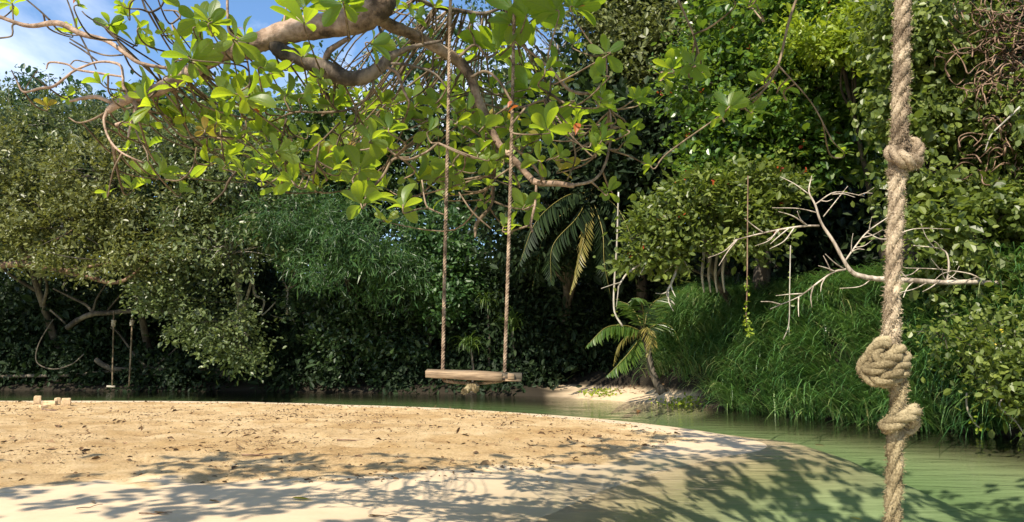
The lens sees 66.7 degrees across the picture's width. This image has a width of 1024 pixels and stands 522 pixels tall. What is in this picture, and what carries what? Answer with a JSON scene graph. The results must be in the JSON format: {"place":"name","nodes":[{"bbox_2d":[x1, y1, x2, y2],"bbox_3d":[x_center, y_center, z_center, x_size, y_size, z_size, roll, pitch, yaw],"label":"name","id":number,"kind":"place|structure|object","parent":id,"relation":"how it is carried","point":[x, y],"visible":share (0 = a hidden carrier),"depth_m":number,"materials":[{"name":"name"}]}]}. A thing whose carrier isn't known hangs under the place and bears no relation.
{"place":"outdoors","nodes":[
{"label":"outdoors","id":0,"kind":"place"},
{"bbox_2d":[0,0,596,280],"label":"sky","id":1,"kind":"structure","parent":0,"point":[34,47],"materials":[{"name":"blue"}]},
{"bbox_2d":[0,250,1023,521],"bbox_3d":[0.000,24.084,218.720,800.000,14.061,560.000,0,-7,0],"label":"ground","id":2,"kind":"structure","parent":0,"point":[622,480],"depth_m":11.28,"materials":[{"name":"beige sand"}]},
{"bbox_2d":[0,275,61,389],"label":"bank shrub","id":3,"kind":"object","parent":2,"relation":"on","point":[11,307],"visible":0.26,"depth_m":41.99,"materials":[{"name":"green plant"}]},
{"bbox_2d":[33,396,41,403],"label":"sand block","id":4,"kind":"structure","parent":2,"relation":"on","point":[36,399],"depth_m":22.02,"materials":[{"name":"beige sand"}]},
{"bbox_2d":[43,401,57,404],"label":"sand block","id":5,"kind":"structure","parent":2,"relation":"on","point":[50,402],"depth_m":21.59,"materials":[{"name":"beige sand"}]},
{"bbox_2d":[0,103,107,348],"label":"olive tree","id":6,"kind":"object","parent":2,"relation":"on","point":[16,183],"visible":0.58,"depth_m":37.92,"materials":[{"name":"green plant"}]},
{"bbox_2d":[0,63,107,276],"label":"hill tree","id":7,"kind":"object","parent":2,"relation":"on","point":[23,80],"visible":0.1,"depth_m":60.41,"materials":[{"name":"green plant"}]},
{"bbox_2d":[0,268,125,395],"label":"bank shrub","id":8,"kind":"object","parent":2,"relation":"on","point":[29,301],"visible":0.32,"depth_m":42.34,"materials":[{"name":"green plant"}]},
{"bbox_2d":[61,398,70,405],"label":"sand block","id":9,"kind":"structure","parent":2,"relation":"on","point":[66,402],"depth_m":21.41,"materials":[{"name":"beige sand"}]},
{"bbox_2d":[0,370,154,378],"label":"log","id":10,"kind":"object","parent":2,"relation":"on","point":[27,375],"visible":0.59,"depth_m":41.09,"materials":[{"name":"brown wood"}]},
{"bbox_2d":[0,80,179,312],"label":"grey leaved tree","id":11,"kind":"object","parent":2,"relation":"on","point":[44,118],"visible":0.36,"depth_m":43.31,"materials":[{"name":"green plant"}]},
{"bbox_2d":[1,125,243,354],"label":"olive tree","id":12,"kind":"object","parent":2,"relation":"on","point":[117,233],"visible":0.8,"depth_m":36.38,"materials":[{"name":"green plant"}]},
{"bbox_2d":[0,230,155,284],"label":"dead branch","id":13,"kind":"object","parent":12,"relation":"attached to","point":[3,265],"visible":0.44,"depth_m":36.66,"materials":[{"name":"brown wood"}]},
{"bbox_2d":[49,284,174,329],"bbox_3d":[-20.409,2.307,40.031,6.739,2.486,0.304,0,-7,0],"label":"dead branch","id":14,"kind":"object","parent":12,"relation":"attached to","point":[77,320],"visible":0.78,"depth_m":39.91,"materials":[{"name":"brown wood"}]},
{"bbox_2d":[35,319,83,369],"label":"looping vine","id":15,"kind":"object","parent":14,"relation":"hanging from","point":[37,349],"visible":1,"depth_m":39.67,"materials":[{"name":"brown plant"}]},
{"bbox_2d":[106,311,134,387],"bbox_3d":[-19.771,4.456,39.356,1.184,3.861,0.256,0,-7,0],"label":"rope swing","id":16,"kind":"object","parent":12,"relation":"hanging from","point":[113,322],"visible":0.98,"depth_m":39.34,"materials":[{"name":"fabric"}]},
{"bbox_2d":[45,267,200,389],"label":"bank shrub","id":17,"kind":"object","parent":2,"relation":"on","point":[123,334],"visible":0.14,"depth_m":42.54,"materials":[{"name":"green plant"}]},
{"bbox_2d":[139,511,168,513],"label":"twig","id":18,"kind":"object","parent":2,"relation":"on","point":[149,513],"visible":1,"depth_m":6.22,"materials":[{"name":"brown wood"}]},
{"bbox_2d":[94,327,235,380],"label":"driftwood","id":19,"kind":"object","parent":2,"relation":"on","point":[101,363],"visible":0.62,"depth_m":40.54,"materials":[{"name":"brown wood"}]},
{"bbox_2d":[72,69,295,124],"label":"hill tree","id":20,"kind":"object","parent":2,"relation":"on","point":[207,91],"visible":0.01,"depth_m":57.80,"materials":[{"name":"green plant"}]},
{"bbox_2d":[118,256,291,385],"bbox_3d":[-15.191,2.822,37.518,6.935,6.308,8.711,6,-10,-41],"label":"leaning shrub","id":21,"kind":"object","parent":2,"relation":"on","point":[223,349],"visible":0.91,"depth_m":35.99,"materials":[{"name":"green plant"}]},
{"bbox_2d":[102,92,320,366],"bbox_3d":[-14.042,-1.353,38.190,10.841,13.899,9.070,-3,-8,23],"label":"grey leaved tree","id":22,"kind":"object","parent":2,"relation":"on","point":[219,253],"visible":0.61,"depth_m":36.62,"materials":[{"name":"green plant"}]},
{"bbox_2d":[242,453,281,455],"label":"twig","id":23,"kind":"object","parent":2,"relation":"on","point":[259,454],"visible":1,"depth_m":10.20,"materials":[{"name":"brown wood"}]},
{"bbox_2d":[247,346,279,383],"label":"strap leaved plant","id":24,"kind":"object","parent":2,"relation":"on","point":[267,356],"visible":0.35,"depth_m":39.57,"materials":[{"name":"green plant"}]},
{"bbox_2d":[197,255,352,383],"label":"bank shrub","id":25,"kind":"object","parent":2,"relation":"on","point":[269,303],"visible":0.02,"depth_m":42.67,"materials":[{"name":"green plant"}]},
{"bbox_2d":[0,211,561,397],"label":"bank thicket","id":26,"kind":"object","parent":2,"relation":"on","point":[181,374],"visible":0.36,"depth_m":40.50,"materials":[{"name":"green plant"}]},
{"bbox_2d":[271,313,330,374],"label":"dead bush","id":27,"kind":"object","parent":2,"relation":"on","point":[298,327],"visible":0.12,"depth_m":40.31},
{"bbox_2d":[214,68,444,236],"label":"forest tree","id":28,"kind":"object","parent":2,"relation":"on","point":[327,119],"visible":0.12,"depth_m":45.28,"materials":[{"name":"green plant"}]},
{"bbox_2d":[214,183,456,370],"bbox_3d":[-8.085,0.677,37.016,11.249,9.622,8.194,0,-7,0],"label":"feathery shrub","id":29,"kind":"object","parent":2,"relation":"on","point":[356,253],"visible":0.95,"depth_m":35.10,"materials":[{"name":"green plant"}]},
{"bbox_2d":[0,400,691,482],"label":"beach debris","id":30,"kind":"object","parent":2,"relation":"on","point":[483,462],"visible":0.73,"depth_m":13.08,"materials":[{"name":"brown plant"}]},
{"bbox_2d":[337,439,364,440],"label":"twig","id":31,"kind":"object","parent":2,"relation":"on","point":[347,440],"visible":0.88,"depth_m":12.05,"materials":[{"name":"brown wood"}]},
{"bbox_2d":[268,261,471,384],"bbox_3d":[-6.955,2.917,39.510,10.456,6.999,7.232,0,-7,0],"label":"leafy tree","id":32,"kind":"object","parent":2,"relation":"on","point":[331,321],"visible":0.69,"depth_m":37.84,"materials":[{"name":"green plant"}]},
{"bbox_2d":[247,265,275,315],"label":"dead branch","id":33,"kind":"object","parent":32,"relation":"attached to","point":[255,295],"visible":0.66,"depth_m":39.53,"materials":[{"name":"wood"}]},
{"bbox_2d":[282,268,310,314],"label":"dead branch","id":34,"kind":"object","parent":32,"relation":"attached to","point":[289,286],"visible":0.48,"depth_m":39.12,"materials":[{"name":"wood"}]},
{"bbox_2d":[316,0,532,217],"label":"forest tree","id":35,"kind":"object","parent":2,"relation":"on","point":[410,77],"visible":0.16,"depth_m":44.55,"materials":[{"name":"green plant"}]},
{"bbox_2d":[0,0,853,236],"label":"almond tree","id":36,"kind":"object","parent":2,"relation":"on","point":[293,26],"visible":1,"depth_m":5.05,"materials":[{"name":"green plant"}]},
{"bbox_2d":[425,0,521,394],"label":"rope swing","id":37,"kind":"object","parent":36,"relation":"hanging from","point":[488,377],"visible":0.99,"depth_m":4.86,"materials":[{"name":"brown fabric"}]},
{"bbox_2d":[855,0,925,521],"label":"climbing rope","id":38,"kind":"object","parent":36,"relation":"hanging from","point":[884,359],"visible":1,"depth_m":1.59,"materials":[{"name":"beige fabric"}]},
{"bbox_2d":[384,286,502,380],"bbox_3d":[-2.253,3.931,41.204,10.270,8.707,8.118,-3,-8,24],"label":"bank shrub","id":39,"kind":"object","parent":2,"relation":"on","point":[434,348],"visible":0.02,"depth_m":38.66,"materials":[{"name":"green plant"}]},
{"bbox_2d":[373,190,518,351],"bbox_3d":[-3.422,1.025,37.213,6.831,8.921,5.794,3,-8,-24],"label":"leafy tree","id":40,"kind":"object","parent":2,"relation":"on","point":[458,281],"visible":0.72,"depth_m":36.02,"materials":[{"name":"green plant"}]},
{"bbox_2d":[337,61,560,267],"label":"forest tree","id":41,"kind":"object","parent":2,"relation":"on","point":[433,195],"visible":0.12,"depth_m":44.56,"materials":[{"name":"green plant"}]},
{"bbox_2d":[0,190,929,375],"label":"undergrowth","id":42,"kind":"object","parent":2,"relation":"on","point":[801,266],"visible":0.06,"depth_m":29.16,"materials":[{"name":"green plant"}]},
{"bbox_2d":[447,330,486,391],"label":"strap leaved plant","id":43,"kind":"object","parent":2,"relation":"on","point":[469,343],"visible":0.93,"depth_m":35.62,"materials":[{"name":"green plant"}]},
{"bbox_2d":[468,288,503,386],"bbox_3d":[-1.115,3.675,35.721,2.373,4.816,2.188,0,-7,0],"label":"strap leaved plant","id":44,"kind":"object","parent":2,"relation":"on","point":[487,309],"visible":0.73,"depth_m":35.88,"materials":[{"name":"green plant"}]},
{"bbox_2d":[0,0,1020,290],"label":"distant wood","id":45,"kind":"object","parent":2,"relation":"on","point":[582,78],"visible":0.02,"depth_m":36.29,"materials":[{"name":"green plant"}]},
{"bbox_2d":[491,306,535,384],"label":"strap leaved plant","id":46,"kind":"object","parent":2,"relation":"on","point":[512,319],"visible":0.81,"depth_m":35.22,"materials":[{"name":"green plant"}]},
{"bbox_2d":[445,265,601,389],"bbox_3d":[1.145,3.781,38.248,8.873,7.760,8.381,0,-7,0],"label":"bank shrub","id":47,"kind":"object","parent":2,"relation":"on","point":[548,382],"visible":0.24,"depth_m":35.82,"materials":[{"name":"green plant"}]},
{"bbox_2d":[465,18,608,363],"bbox_3d":[2.252,-3.688,38.675,9.103,18.026,6.384,0,-7,0],"label":"twiggy tree","id":48,"kind":"object","parent":2,"relation":"on","point":[557,46],"visible":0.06,"depth_m":38.98,"materials":[{"name":"green plant"}]},
{"bbox_2d":[449,115,689,370],"bbox_3d":[2.854,-0.779,32.894,9.985,11.284,10.414,6,-10,-40],"label":"overhanging tree","id":49,"kind":"object","parent":2,"relation":"on","point":[568,256],"visible":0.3,"depth_m":32.13,"materials":[{"name":"green plant"}]},
{"bbox_2d":[499,174,645,297],"bbox_3d":[4.432,1.335,33.654,5.216,9.130,12.407,-4,-8,29],"label":"overhanging palm","id":50,"kind":"object","parent":2,"relation":"on","point":[545,216],"visible":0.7,"depth_m":30.04,"materials":[{"name":"green plant"}]},
{"bbox_2d":[446,220,706,391],"bbox_3d":[3.368,2.352,37.542,12.959,9.768,6.346,0,-7,0],"label":"hollow thicket","id":51,"kind":"object","parent":2,"relation":"on","point":[596,294],"visible":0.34,"depth_m":35.97,"materials":[{"name":"green plant"}]},
{"bbox_2d":[577,387,621,396],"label":"weed","id":52,"kind":"object","parent":2,"relation":"on","point":[598,393],"visible":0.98,"depth_m":31.01,"materials":[{"name":"yellow plant"}]},
{"bbox_2d":[586,295,680,394],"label":"palm","id":53,"kind":"object","parent":2,"relation":"on","point":[644,343],"visible":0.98,"depth_m":27.04,"materials":[{"name":"green plant"}]},
{"bbox_2d":[532,0,747,331],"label":"forest tree","id":54,"kind":"object","parent":2,"relation":"on","point":[606,21],"visible":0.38,"depth_m":34.82,"materials":[{"name":"green plant"}]},
{"bbox_2d":[609,355,679,396],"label":"leaf litter","id":55,"kind":"object","parent":2,"relation":"on","point":[642,385],"visible":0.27,"depth_m":31.46,"materials":[{"name":"plant"}]},
{"bbox_2d":[649,396,691,406],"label":"weed","id":56,"kind":"object","parent":2,"relation":"on","point":[672,400],"visible":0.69,"depth_m":26.65,"materials":[{"name":"green plant"}]},
{"bbox_2d":[657,392,707,405],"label":"weed","id":57,"kind":"object","parent":2,"relation":"on","point":[689,401],"visible":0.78,"depth_m":26.12,"materials":[{"name":"green plant"}]},
{"bbox_2d":[593,146,825,304],"bbox_3d":[6.450,-0.919,23.755,7.366,5.041,5.351,5,-9,-32],"label":"flowering tree","id":58,"kind":"object","parent":2,"relation":"on","point":[681,229],"visible":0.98,"depth_m":23.12,"materials":[{"name":"green plant"}]},
{"bbox_2d":[611,192,622,326],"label":"hanging vine","id":59,"kind":"object","parent":58,"relation":"hanging from","point":[615,312],"visible":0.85,"depth_m":25.10,"materials":[{"name":"beige plant"}]},
{"bbox_2d":[601,245,654,306],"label":"bare twig","id":60,"kind":"object","parent":58,"relation":"attached to","point":[625,275],"visible":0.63,"depth_m":23.29,"materials":[{"name":"beige wood"}]},
{"bbox_2d":[656,252,688,309],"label":"bare twig","id":61,"kind":"object","parent":58,"relation":"attached to","point":[670,285],"visible":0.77,"depth_m":23.25,"materials":[{"name":"beige wood"}]},
{"bbox_2d":[701,239,705,292],"bbox_3d":[6.068,-0.110,24.718,0.184,2.235,0.097,0,-7,0],"label":"aerial root","id":62,"kind":"object","parent":58,"relation":"attached to","point":[702,268],"visible":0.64,"depth_m":24.64,"materials":[{"name":"wood"}]},
{"bbox_2d":[707,239,711,292],"bbox_3d":[6.276,-0.110,24.718,0.186,2.235,0.097,0,-7,0],"label":"aerial root","id":63,"kind":"object","parent":58,"relation":"attached to","point":[708,270],"visible":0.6,"depth_m":24.64,"materials":[{"name":"wood"}]},
{"bbox_2d":[714,244,718,292],"bbox_3d":[6.484,-0.110,24.718,0.186,2.235,0.097,0,-7,0],"label":"aerial root","id":64,"kind":"object","parent":58,"relation":"attached to","point":[715,269],"visible":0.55,"depth_m":24.63,"materials":[{"name":"wood"}]},
{"bbox_2d":[721,252,725,292],"bbox_3d":[6.718,-0.110,24.718,0.188,2.235,0.096,0,-7,0],"label":"aerial root","id":65,"kind":"object","parent":58,"relation":"attached to","point":[722,270],"visible":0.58,"depth_m":24.63,"materials":[{"name":"wood"}]},
{"bbox_2d":[742,176,753,336],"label":"hanging vine","id":66,"kind":"object","parent":58,"relation":"hanging from","point":[746,288],"visible":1,"depth_m":21.55,"materials":[{"name":"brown plant"}]},
{"bbox_2d":[560,69,888,277],"bbox_3d":[9.668,-3.185,31.040,15.583,9.787,7.782,0,-7,0],"label":"forest tree","id":67,"kind":"object","parent":2,"relation":"on","point":[651,134],"visible":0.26,"depth_m":29.55,"materials":[{"name":"green plant"}]},
{"bbox_2d":[647,0,915,312],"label":"glossy tree","id":68,"kind":"object","parent":2,"relation":"on","point":[768,135],"visible":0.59,"depth_m":25.15,"materials":[{"name":"green plant"}]},
{"bbox_2d":[751,0,894,265],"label":"lime tree","id":69,"kind":"object","parent":2,"relation":"on","point":[817,39],"visible":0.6,"depth_m":23.19,"materials":[{"name":"green plant"}]},
{"bbox_2d":[783,245,794,339],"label":"hanging vine","id":70,"kind":"object","parent":69,"relation":"hanging from","point":[789,272],"visible":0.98,"depth_m":20.54,"materials":[{"name":"beige plant"}]},
{"bbox_2d":[624,239,1023,454],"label":"tall grass","id":71,"kind":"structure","parent":2,"relation":"on","point":[713,315],"depth_m":21.48,"materials":[{"name":"green plant"}]},
{"bbox_2d":[708,176,1005,316],"bbox_3d":[8.234,-0.325,16.837,8.125,3.085,0.878,1,-7,-8],"label":"dead branch","id":72,"kind":"object","parent":2,"relation":"on","point":[946,281],"visible":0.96,"depth_m":16.69,"materials":[{"name":"grey wood"}]},
{"bbox_2d":[829,0,1023,276],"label":"creeper clad tree","id":73,"kind":"object","parent":2,"relation":"on","point":[936,126],"visible":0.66,"depth_m":19.10,"materials":[{"name":"green plant"}]},
{"bbox_2d":[934,0,1023,185],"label":"dead vine tangle","id":74,"kind":"object","parent":73,"relation":"attached to","point":[1004,55],"visible":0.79,"depth_m":18.21,"materials":[{"name":"brown wood"}]},
{"bbox_2d":[858,68,1023,310],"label":"creeper clad tree","id":75,"kind":"object","parent":2,"relation":"on","point":[998,209],"visible":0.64,"depth_m":17.42,"materials":[{"name":"green plant"}]},
{"bbox_2d":[985,105,1021,150],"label":"arching vine","id":76,"kind":"object","parent":75,"relation":"attached to","point":[1004,121],"visible":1,"depth_m":17.02,"materials":[{"name":"beige plant"}]},
{"bbox_2d":[900,276,1023,408],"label":"bank creeper","id":77,"kind":"object","parent":2,"relation":"on","point":[960,342],"visible":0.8,"depth_m":15.48,"materials":[{"name":"green plant"}]},
{"bbox_2d":[916,0,1023,98],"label":"creeper clad tree","id":78,"kind":"object","parent":2,"relation":"on","point":[1015,14],"visible":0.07,"depth_m":21.59,"materials":[{"name":"green plant"}]},
{"bbox_2d":[943,314,1023,450],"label":"flowering shrub","id":79,"kind":"object","parent":2,"relation":"on","point":[1012,369],"visible":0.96,"depth_m":14.52,"materials":[{"name":"green plant"}]},
{"bbox_2d":[965,393,988,434],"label":"trailing vine","id":80,"kind":"object","parent":79,"relation":"hanging from","point":[973,421],"visible":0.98,"depth_m":15.30,"materials":[{"name":"green plant"}]},
{"bbox_2d":[997,392,1023,436],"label":"trailing vine","id":81,"kind":"object","parent":79,"relation":"hanging from","point":[1012,418],"visible":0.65,"depth_m":14.54,"materials":[{"name":"brown plant"}]},
{"bbox_2d":[0,390,1023,512],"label":"river water","id":82,"kind":"structure","parent":0,"point":[102,395],"depth_m":23.55,"materials":[{"name":"green liquid"}]}
]}

